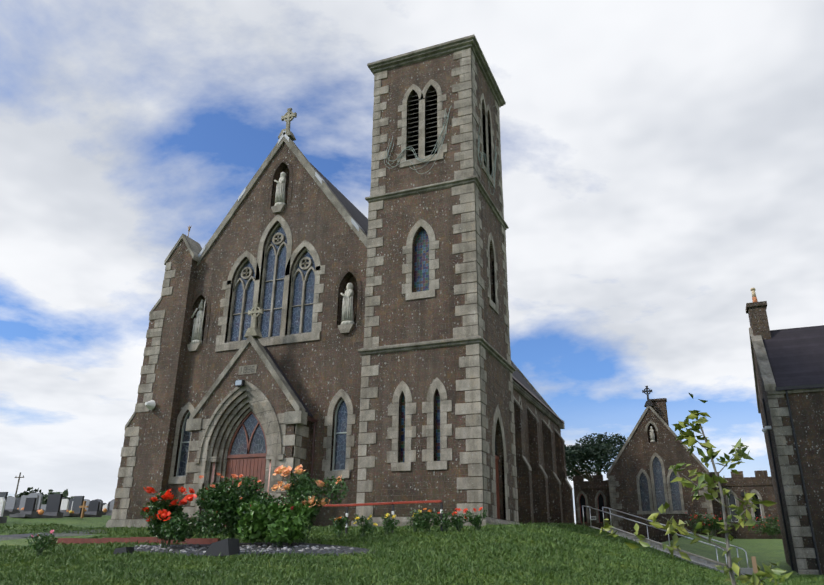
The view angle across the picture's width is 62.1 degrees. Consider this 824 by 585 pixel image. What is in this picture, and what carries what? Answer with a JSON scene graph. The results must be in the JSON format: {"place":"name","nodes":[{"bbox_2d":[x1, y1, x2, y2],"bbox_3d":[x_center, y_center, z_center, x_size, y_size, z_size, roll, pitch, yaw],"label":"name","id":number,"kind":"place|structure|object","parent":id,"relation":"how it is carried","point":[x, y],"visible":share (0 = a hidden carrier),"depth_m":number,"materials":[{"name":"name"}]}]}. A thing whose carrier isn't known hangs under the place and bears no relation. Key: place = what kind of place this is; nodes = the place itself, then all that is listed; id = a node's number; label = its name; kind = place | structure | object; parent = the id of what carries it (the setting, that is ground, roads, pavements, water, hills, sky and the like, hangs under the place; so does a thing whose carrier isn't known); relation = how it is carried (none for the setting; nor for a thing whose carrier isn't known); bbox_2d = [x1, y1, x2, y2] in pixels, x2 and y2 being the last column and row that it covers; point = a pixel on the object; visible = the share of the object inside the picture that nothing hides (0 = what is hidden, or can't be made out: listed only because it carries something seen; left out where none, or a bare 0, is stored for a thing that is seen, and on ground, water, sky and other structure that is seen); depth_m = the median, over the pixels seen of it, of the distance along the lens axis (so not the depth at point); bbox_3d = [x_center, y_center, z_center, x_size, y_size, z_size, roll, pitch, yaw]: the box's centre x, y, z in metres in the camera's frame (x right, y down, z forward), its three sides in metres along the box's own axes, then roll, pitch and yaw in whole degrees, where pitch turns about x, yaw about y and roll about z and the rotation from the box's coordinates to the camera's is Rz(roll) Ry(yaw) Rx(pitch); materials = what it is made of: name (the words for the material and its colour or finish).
{"place":"outdoors","nodes":[
{"label":"outdoors","id":0,"kind":"place"},
{"bbox_2d":[0,529,105,537],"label":"forecourt road","id":1,"kind":"structure","parent":0,"point":[22,535],"depth_m":28.19,"materials":[{"name":"grey asphalt"}]},
{"bbox_2d":[183,343,311,521],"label":"porch walls","id":2,"kind":"structure","parent":0,"point":[262,379],"depth_m":31.89,"materials":[{"name":"stone"}]},
{"bbox_2d":[193,380,283,526],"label":"doorway orders","id":3,"kind":"object","parent":2,"relation":"attached to","point":[261,407],"visible":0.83,"depth_m":31.66,"materials":[{"name":"stone"}]},
{"bbox_2d":[235,379,244,386],"bbox_3d":[-8.020,4.251,31.988,0.400,0.280,0.325,-8,-23,21],"label":"flood light","id":4,"kind":"object","parent":3,"relation":"attached to","point":[243,383],"depth_m":31.85,"materials":[{"name":"white plastic"}]},
{"bbox_2d":[225,411,266,526],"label":"porch doors","id":5,"kind":"structure","parent":3,"relation":"attached to","point":[249,465],"depth_m":31.36,"materials":[{"name":"red wood"}]},
{"bbox_2d":[182,413,308,517],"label":"porch quoins","id":6,"kind":"object","parent":2,"relation":"attached to","point":[287,440],"visible":0.4,"depth_m":30.64,"materials":[{"name":"grey stone"}]},
{"bbox_2d":[262,345,312,416],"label":"porch roof","id":7,"kind":"structure","parent":2,"relation":"on","point":[289,383],"depth_m":32.52,"materials":[{"name":"grey stone"}]},
{"bbox_2d":[307,416,316,524],"bbox_3d":[-4.614,8.005,30.212,0.160,4.910,0.880,-8,-23,21],"label":"downpipe","id":8,"kind":"object","parent":2,"relation":"attached to","point":[313,420],"visible":0.7,"depth_m":30.86,"materials":[{"name":"black metal"}]},
{"bbox_2d":[0,515,823,584],"bbox_3d":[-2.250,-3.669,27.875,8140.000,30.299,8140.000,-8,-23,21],"label":"ground","id":9,"kind":"structure","parent":0,"point":[765,551],"depth_m":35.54,"materials":[{"name":"green plant"}]},
{"bbox_2d":[15,472,23,496],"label":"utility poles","id":10,"kind":"object","parent":9,"relation":"on","point":[19,477],"visible":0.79,"depth_m":118.19,"materials":[{"name":"wood"}]},
{"bbox_2d":[8,487,73,504],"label":"distant trees","id":11,"kind":"object","parent":9,"relation":"on","point":[45,497],"depth_m":121.28,"materials":[{"name":"green plant"}]},
{"bbox_2d":[25,530,57,556],"bbox_3d":[-11.204,7.606,20.694,0.914,0.837,0.834,-8,-23,21],"label":"rose bush","id":12,"kind":"object","parent":9,"relation":"on","point":[42,537],"depth_m":20.70,"materials":[{"name":"green plant"}]},
{"bbox_2d":[0,533,94,540],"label":"road kerb","id":13,"kind":"structure","parent":9,"relation":"on","point":[56,535],"depth_m":26.84,"materials":[{"name":"concrete"}]},
{"bbox_2d":[0,509,111,522],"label":"grave plinths","id":14,"kind":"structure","parent":9,"relation":"on","point":[16,513],"depth_m":36.81,"materials":[{"name":"grey stone"}]},
{"bbox_2d":[0,492,114,516],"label":"headstones","id":15,"kind":"object","parent":14,"relation":"on","point":[54,501],"depth_m":40.12,"materials":[{"name":"grey stone"}]},
{"bbox_2d":[17,507,106,514],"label":"grave flowers","id":16,"kind":"object","parent":14,"relation":"on","point":[40,512],"visible":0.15,"depth_m":39.56,"materials":[{"name":"red plant"}]},
{"bbox_2d":[79,501,88,517],"bbox_3d":[-17.722,11.709,36.889,0.600,0.900,0.100,-8,-23,21],"label":"cross grave marker","id":17,"kind":"object","parent":9,"relation":"on","point":[84,506],"visible":1,"depth_m":36.86,"materials":[{"name":"brown wood"}]},
{"bbox_2d":[113,547,133,553],"bbox_3d":[-8.236,7.387,19.572,0.500,0.200,0.300,-8,-23,21],"label":"floodlight","id":18,"kind":"object","parent":9,"relation":"on","point":[124,549],"visible":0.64,"depth_m":19.45,"materials":[{"name":"black metal"}]},
{"bbox_2d":[51,537,220,544],"bbox_3d":[-9.393,8.338,22.808,7.190,0.351,0.130,-8,-23,21],"label":"timber edging","id":19,"kind":"object","parent":9,"relation":"on","point":[139,540],"visible":0.42,"depth_m":22.74,"materials":[{"name":"brown wood"}]},
{"bbox_2d":[106,234,201,527],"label":"pier copings","id":20,"kind":"object","parent":9,"relation":"on","point":[194,247],"visible":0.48,"depth_m":37.03,"materials":[{"name":"grey stone"}]},
{"bbox_2d":[111,239,197,519],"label":"corner pier","id":21,"kind":"structure","parent":9,"relation":"on","point":[154,448],"depth_m":34.88,"materials":[{"name":"stone"}]},
{"bbox_2d":[111,262,175,518],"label":"quoins","id":22,"kind":"object","parent":21,"relation":"attached to","point":[126,472],"visible":0.75,"depth_m":35.17,"materials":[{"name":"grey stone"}]},
{"bbox_2d":[145,400,155,409],"bbox_3d":[-13.229,5.678,34.587,0.502,0.520,0.579,7,-22,-15],"label":"loud speaker","id":23,"kind":"object","parent":21,"relation":"attached to","point":[151,404],"visible":0.96,"depth_m":34.47},
{"bbox_2d":[140,487,196,547],"bbox_3d":[-7.278,6.796,20.576,2.089,1.917,1.827,-8,-23,21],"label":"rose","id":24,"kind":"object","parent":9,"relation":"on","point":[176,527],"depth_m":20.27,"materials":[{"name":"plant"}]},
{"bbox_2d":[204,538,239,555],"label":"stone block","id":25,"kind":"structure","parent":9,"relation":"on","point":[228,547],"depth_m":18.28,"materials":[{"name":"grey stone"}]},
{"bbox_2d":[188,473,278,537],"bbox_3d":[-5.367,6.618,20.709,2.994,2.185,2.029,-8,-23,21],"label":"rose bush","id":26,"kind":"object","parent":9,"relation":"on","point":[248,493],"depth_m":20.41,"materials":[{"name":"green plant"}]},
{"bbox_2d":[185,334,307,523],"bbox_3d":[-7.559,6.776,31.667,6.300,9.784,1.440,-8,-23,21],"label":"porch gable coping","id":27,"kind":"object","parent":9,"relation":"on","point":[299,415],"visible":0.46,"depth_m":32.20,"materials":[{"name":"grey stone"}]},
{"bbox_2d":[230,414,265,454],"bbox_3d":[-7.525,6.515,31.846,2.200,2.200,0.020,-8,-23,21],"label":"door transom window","id":28,"kind":"structure","parent":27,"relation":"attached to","point":[257,445],"depth_m":31.77,"materials":[{"name":"blue glass"}]},
{"bbox_2d":[244,303,263,338],"bbox_3d":[-7.652,1.351,33.345,0.810,1.755,0.520,-8,-23,21],"label":"stone cross","id":29,"kind":"object","parent":27,"relation":"on","point":[254,331],"visible":1,"depth_m":33.24,"materials":[{"name":"grey stone"}]},
{"bbox_2d":[134,542,374,555],"bbox_3d":[-4.918,7.514,19.852,8.800,0.539,3.200,-8,-23,21],"label":"pebble bed","id":30,"kind":"object","parent":9,"relation":"on","point":[344,549],"visible":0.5,"depth_m":19.14,"materials":[{"name":"grey gravel"}]},
{"bbox_2d":[236,500,313,545],"bbox_3d":[-3.942,6.695,19.713,2.267,1.381,1.691,-8,-23,21],"label":"leafy shrub","id":31,"kind":"object","parent":9,"relation":"on","point":[257,521],"depth_m":19.51,"materials":[{"name":"green plant"}]},
{"bbox_2d":[271,464,348,542],"bbox_3d":[-3.145,6.408,20.659,2.473,2.358,1.869,-8,-23,21],"label":"rose bush","id":32,"kind":"object","parent":9,"relation":"on","point":[307,488],"depth_m":20.56,"materials":[{"name":"green plant"}]},
{"bbox_2d":[220,502,442,532],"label":"rail posts","id":33,"kind":"object","parent":9,"relation":"on","point":[441,507],"visible":0.1,"depth_m":22.98,"materials":[{"name":"metal"}]},
{"bbox_2d":[222,509,442,526],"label":"flowers","id":34,"kind":"object","parent":33,"relation":"attached to","point":[392,514],"visible":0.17,"depth_m":23.18,"materials":[{"name":"plant"}]},
{"bbox_2d":[278,500,441,506],"bbox_3d":[-21.665,9.667,31.653,49.040,1.037,0.100,-8,-23,21],"label":"wooden rail","id":35,"kind":"object","parent":33,"relation":"attached to","point":[386,503],"visible":0.52,"depth_m":23.39,"materials":[{"name":"brown wood"}]},
{"bbox_2d":[329,516,349,537],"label":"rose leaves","id":36,"kind":"object","parent":9,"relation":"on","point":[341,523],"depth_m":22.40,"materials":[{"name":"green plant"}]},
{"bbox_2d":[168,142,560,526],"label":"nave walls","id":37,"kind":"structure","parent":9,"relation":"on","point":[323,370],"depth_m":34.57,"materials":[{"name":"brown stone"}]},
{"bbox_2d":[168,215,355,483],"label":"window surrounds","id":38,"kind":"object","parent":37,"relation":"attached to","point":[282,338],"depth_m":34.13,"materials":[{"name":"grey stone"}]},
{"bbox_2d":[176,398,346,476],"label":"lancet frames","id":39,"kind":"structure","parent":38,"relation":"attached to","point":[188,413],"depth_m":31.48,"materials":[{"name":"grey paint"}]},
{"bbox_2d":[178,226,347,475],"bbox_3d":[-7.128,2.405,34.318,9.600,13.250,0.040,-8,-23,21],"label":"facade glass","id":40,"kind":"object","parent":38,"relation":"attached to","point":[340,446],"visible":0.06,"depth_m":34.81,"materials":[{"name":"blue glass"}]},
{"bbox_2d":[227,222,314,342],"bbox_3d":[-7.108,-0.695,35.463,5.100,6.540,0.140,-8,-23,21],"label":"window tracery","id":41,"kind":"object","parent":38,"relation":"attached to","point":[309,268],"visible":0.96,"depth_m":35.35,"materials":[{"name":"grey stone"}]},
{"bbox_2d":[187,204,353,351],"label":"statue pedestals","id":42,"kind":"object","parent":37,"relation":"attached to","point":[343,329],"visible":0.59,"depth_m":35.52,"materials":[{"name":"stone"}]},
{"bbox_2d":[190,300,205,343],"bbox_3d":[-11.338,1.570,36.331,0.843,2.519,0.507,-8,-23,21],"label":"statue","id":43,"kind":"object","parent":42,"relation":"on","point":[197,333],"visible":0.98,"depth_m":36.05,"materials":[{"name":"stone"}]},
{"bbox_2d":[274,172,285,205],"bbox_3d":[-7.111,-5.619,37.195,0.707,2.194,0.580,-8,-23,21],"label":"statue top","id":44,"kind":"object","parent":42,"relation":"on","point":[280,194],"visible":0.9,"depth_m":37.02,"materials":[{"name":"stone"}]},
{"bbox_2d":[341,283,354,324],"bbox_3d":[-3.075,0.545,33.020,0.723,2.243,0.593,-8,-23,21],"label":"statue","id":45,"kind":"object","parent":42,"relation":"on","point":[347,312],"visible":0.96,"depth_m":32.82,"materials":[{"name":"stone"}]},
{"bbox_2d":[192,158,361,342],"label":"niche surrounds","id":46,"kind":"object","parent":37,"relation":"attached to","point":[340,278],"visible":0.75,"depth_m":35.77,"materials":[{"name":"stone"}]},
{"bbox_2d":[197,130,564,428],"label":"gable copings","id":47,"kind":"object","parent":37,"relation":"on","point":[325,188],"visible":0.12,"depth_m":37.63,"materials":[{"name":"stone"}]},
{"bbox_2d":[278,108,296,140],"bbox_3d":[-7.019,-9.573,38.828,0.930,2.015,0.597,-8,-23,21],"label":"gable cross","id":48,"kind":"object","parent":47,"relation":"on","point":[289,115],"visible":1,"depth_m":38.79,"materials":[{"name":"stone"}]},
{"bbox_2d":[311,164,555,418],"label":"roof","id":49,"kind":"structure","parent":37,"relation":"attached to","point":[359,217],"depth_m":42.25,"materials":[{"name":"stone"}]},
{"bbox_2d":[519,396,550,446],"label":"nave window dressings","id":50,"kind":"structure","parent":37,"relation":"attached to","point":[535,413],"depth_m":58.50,"materials":[{"name":"grey stone"}]},
{"bbox_2d":[512,379,561,426],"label":"eaves cornice","id":51,"kind":"structure","parent":37,"relation":"attached to","point":[518,388],"depth_m":58.31,"materials":[{"name":"stone"}]},
{"bbox_2d":[512,375,564,423],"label":"gutter downpipe","id":52,"kind":"object","parent":37,"relation":"attached to","point":[534,397],"visible":0.08,"depth_m":57.72,"materials":[{"name":"black metal"}]},
{"bbox_2d":[514,397,572,489],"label":"buttress caps","id":53,"kind":"object","parent":37,"relation":"attached to","point":[540,466],"visible":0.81,"depth_m":55.61,"materials":[{"name":"stone"}]},
{"bbox_2d":[513,401,574,523],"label":"buttresses","id":54,"kind":"structure","parent":37,"relation":"attached to","point":[542,498],"depth_m":54.61,"materials":[{"name":"brown brick"}]},
{"bbox_2d":[353,514,376,536],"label":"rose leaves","id":55,"kind":"object","parent":9,"relation":"on","point":[367,524],"depth_m":22.41,"materials":[{"name":"green plant"}]},
{"bbox_2d":[373,513,399,534],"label":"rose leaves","id":56,"kind":"object","parent":9,"relation":"on","point":[390,522],"depth_m":22.46,"materials":[{"name":"green plant"}]},
{"bbox_2d":[404,509,427,533],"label":"rose leaves","id":57,"kind":"object","parent":9,"relation":"on","point":[414,517],"depth_m":22.38,"materials":[{"name":"green plant"}]},
{"bbox_2d":[417,508,438,531],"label":"rose leaves","id":58,"kind":"object","parent":9,"relation":"on","point":[424,523],"depth_m":22.35,"materials":[{"name":"green plant"}]},
{"bbox_2d":[351,34,518,526],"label":"tower bands","id":59,"kind":"object","parent":9,"relation":"on","point":[437,50],"visible":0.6,"depth_m":33.35,"materials":[{"name":"grey stone"}]},
{"bbox_2d":[384,107,450,173],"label":"belfry cables","id":60,"kind":"object","parent":59,"relation":"attached to","point":[414,150],"visible":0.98,"depth_m":33.77,"materials":[{"name":"grey metal"}]},
{"bbox_2d":[413,96,436,157],"bbox_3d":[1.948,-8.094,35.640,3.812,4.600,1.462,9,-22,-20],"label":"window opening","id":61,"kind":"object","parent":59,"relation":"attached to","point":[432,129],"depth_m":35.38,"materials":[{"name":"black"}]},
{"bbox_2d":[407,91,489,170],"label":"louvers","id":62,"kind":"object","parent":59,"relation":"attached to","point":[428,128],"visible":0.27,"depth_m":34.58,"materials":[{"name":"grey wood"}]},
{"bbox_2d":[478,125,496,194],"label":"belfry cables","id":63,"kind":"object","parent":59,"relation":"attached to","point":[487,160],"visible":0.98,"depth_m":34.71,"materials":[{"name":"grey metal"}]},
{"bbox_2d":[358,53,516,521],"bbox_3d":[1.387,-0.010,33.839,5.500,24.200,5.500,-8,-23,21],"label":"tower shaft","id":64,"kind":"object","parent":9,"relation":"on","point":[402,320],"visible":0.54,"depth_m":31.21,"materials":[{"name":"brown brick"}]},
{"bbox_2d":[401,229,440,461],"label":"window panes","id":65,"kind":"structure","parent":64,"relation":"in","point":[421,273],"depth_m":31.63,"materials":[{"name":"blue glass"}]},
{"bbox_2d":[356,48,518,521],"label":"stone quoins","id":66,"kind":"object","parent":64,"relation":"attached to","point":[466,107],"visible":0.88,"depth_m":31.09,"materials":[{"name":"grey stone"}]},
{"bbox_2d":[495,455,499,518],"bbox_3d":[3.475,8.570,29.475,0.240,3.100,1.600,-8,-23,21],"label":"tower door","id":67,"kind":"structure","parent":64,"relation":"in","point":[497,486],"depth_m":29.95,"materials":[{"name":"red wood"}]},
{"bbox_2d":[432,510,457,531],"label":"rose leaves","id":68,"kind":"object","parent":9,"relation":"on","point":[440,521],"depth_m":22.35,"materials":[{"name":"green plant"}]},
{"bbox_2d":[448,508,470,531],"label":"rose leaves","id":69,"kind":"object","parent":9,"relation":"on","point":[455,523],"depth_m":22.37,"materials":[{"name":"green plant"}]},
{"bbox_2d":[463,507,487,530],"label":"rose leaves","id":70,"kind":"object","parent":9,"relation":"on","point":[474,520],"depth_m":22.40,"materials":[{"name":"green plant"}]},
{"bbox_2d":[565,432,627,480],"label":"tree","id":71,"kind":"object","parent":9,"relation":"on","point":[591,450],"depth_m":82.91,"materials":[{"name":"green plant"}]},
{"bbox_2d":[608,408,709,542],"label":"chapel walls","id":72,"kind":"structure","parent":9,"relation":"on","point":[639,451],"depth_m":64.13,"materials":[{"name":"brown brick"}]},
{"bbox_2d":[649,426,655,441],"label":"chapel statue","id":73,"kind":"object","parent":72,"relation":"in","point":[652,437],"visible":1,"depth_m":65.30,"materials":[{"name":"white stone"}]},
{"bbox_2d":[606,406,709,513],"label":"chapel dressings","id":74,"kind":"structure","parent":72,"relation":"attached to","point":[671,511],"depth_m":63.72,"materials":[{"name":"grey stone"}]},
{"bbox_2d":[642,386,653,406],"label":"cross","id":75,"kind":"object","parent":74,"relation":"on","point":[648,403],"visible":1,"depth_m":66.72,"materials":[{"name":"grey stone"}]},
{"bbox_2d":[649,398,668,425],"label":"chimney","id":76,"kind":"object","parent":72,"relation":"on","point":[659,407],"visible":0.61,"depth_m":66.39,"materials":[{"name":"brown stone"}]},
{"bbox_2d":[639,456,681,510],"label":"window panes","id":77,"kind":"structure","parent":72,"relation":"in","point":[659,488],"depth_m":63.70,"materials":[{"name":"blue glass"}]},
{"bbox_2d":[608,473,716,536],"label":"stone quoins","id":78,"kind":"object","parent":72,"relation":"attached to","point":[614,494],"visible":0.33,"depth_m":64.03,"materials":[{"name":"grey stone"}]},
{"bbox_2d":[582,505,748,574],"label":"step handrails","id":79,"kind":"object","parent":9,"relation":"on","point":[610,513],"visible":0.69,"depth_m":34.20,"materials":[{"name":"silver metal"}]},
{"bbox_2d":[589,526,752,575],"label":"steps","id":80,"kind":"structure","parent":9,"relation":"on","point":[702,562],"depth_m":33.22,"materials":[{"name":"concrete"}]},
{"bbox_2d":[599,393,792,584],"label":"sapling","id":81,"kind":"object","parent":9,"relation":"on","point":[691,441],"depth_m":5.40,"materials":[{"name":"green plant"}]},
{"bbox_2d":[751,556,759,584],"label":"wooden post","id":82,"kind":"object","parent":9,"relation":"on","point":[754,565],"visible":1,"depth_m":5.13,"materials":[{"name":"brown wood"}]},
{"bbox_2d":[749,328,823,574],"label":"house dressings","id":83,"kind":"structure","parent":9,"relation":"on","point":[788,471],"depth_m":35.68,"materials":[{"name":"grey stone"}]},
{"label":"shrub stems","id":84,"kind":"object","parent":9,"relation":"on","visible":0},
{"bbox_2d":[686,511,723,531],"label":"shrub leaves","id":85,"kind":"object","parent":84,"relation":"attached to","point":[706,523],"visible":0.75,"depth_m":60.05,"materials":[{"name":"green plant"}]},
{"bbox_2d":[685,512,726,524],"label":"flowers","id":86,"kind":"object","parent":84,"relation":"attached to","point":[704,517],"visible":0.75,"depth_m":59.79,"materials":[{"name":"red plant"}]},
{"bbox_2d":[0,0,823,523],"label":"sky","id":87,"kind":"structure","parent":0,"point":[662,160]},
{"bbox_2d":[573,475,611,530],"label":"link wall","id":88,"kind":"structure","parent":0,"point":[590,489],"depth_m":66.80,"materials":[{"name":"brown brick"}]},
{"bbox_2d":[577,490,607,522],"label":"link wall dressings","id":89,"kind":"structure","parent":88,"relation":"attached to","point":[596,503],"depth_m":66.51,"materials":[{"name":"grey stone"}]},
{"bbox_2d":[579,493,605,522],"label":"link wall frames","id":90,"kind":"structure","parent":88,"relation":"in","point":[586,514],"depth_m":66.58,"materials":[{"name":"grey stone"}]},
{"bbox_2d":[709,470,781,538],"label":"link wall","id":91,"kind":"structure","parent":0,"point":[760,482],"depth_m":61.67,"materials":[{"name":"brown stone"}]},
{"bbox_2d":[726,489,764,521],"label":"link wall dressings","id":92,"kind":"structure","parent":91,"relation":"attached to","point":[737,501],"depth_m":61.67,"materials":[{"name":"grey stone"}]},
{"bbox_2d":[728,492,762,521],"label":"link wall frames","id":93,"kind":"structure","parent":91,"relation":"in","point":[736,505],"depth_m":61.65,"materials":[{"name":"grey stone"}]},
{"bbox_2d":[750,288,755,296],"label":"chimney pot","id":94,"kind":"object","parent":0,"point":[752,290],"visible":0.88,"depth_m":41.87,"materials":[{"name":"beige ceramic"}]},
{"bbox_2d":[753,347,823,574],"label":"house walls","id":95,"kind":"structure","parent":0,"point":[807,409],"depth_m":35.54,"materials":[{"name":"stone"}]},
{"bbox_2d":[745,301,770,339],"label":"house chimney","id":96,"kind":"object","parent":95,"relation":"on","point":[758,317],"visible":0.79,"depth_m":40.82,"materials":[{"name":"stone"}]},
{"bbox_2d":[762,426,771,432],"bbox_3d":[19.456,7.516,37.543,0.480,0.330,0.300,-8,-23,21],"label":"floodlight","id":97,"kind":"object","parent":95,"relation":"attached to","point":[765,429],"visible":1,"depth_m":37.46,"materials":[{"name":"grey metal"}]},
{"bbox_2d":[762,384,823,574],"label":"house pipes","id":98,"kind":"object","parent":95,"relation":"attached to","point":[800,466],"visible":0.95,"depth_m":35.96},
{"bbox_2d":[763,325,823,390],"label":"house roof","id":99,"kind":"structure","parent":95,"relation":"on","point":[795,356],"depth_m":38.37,"materials":[{"name":"grey tile"}]},
{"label":"colonnette bases","id":100,"kind":"object","parent":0,"visible":0},
{"bbox_2d":[208,460,270,514],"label":"columns","id":101,"kind":"structure","parent":100,"relation":"on","point":[213,469],"depth_m":31.15,"materials":[{"name":"grey stone"}]},
{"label":"shrub stems","id":102,"kind":"object","parent":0,"visible":0},
{"bbox_2d":[744,515,780,534],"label":"bush","id":103,"kind":"object","parent":102,"relation":"attached to","point":[772,529],"visible":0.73,"depth_m":59.08,"materials":[{"name":"green plant"}]}
]}

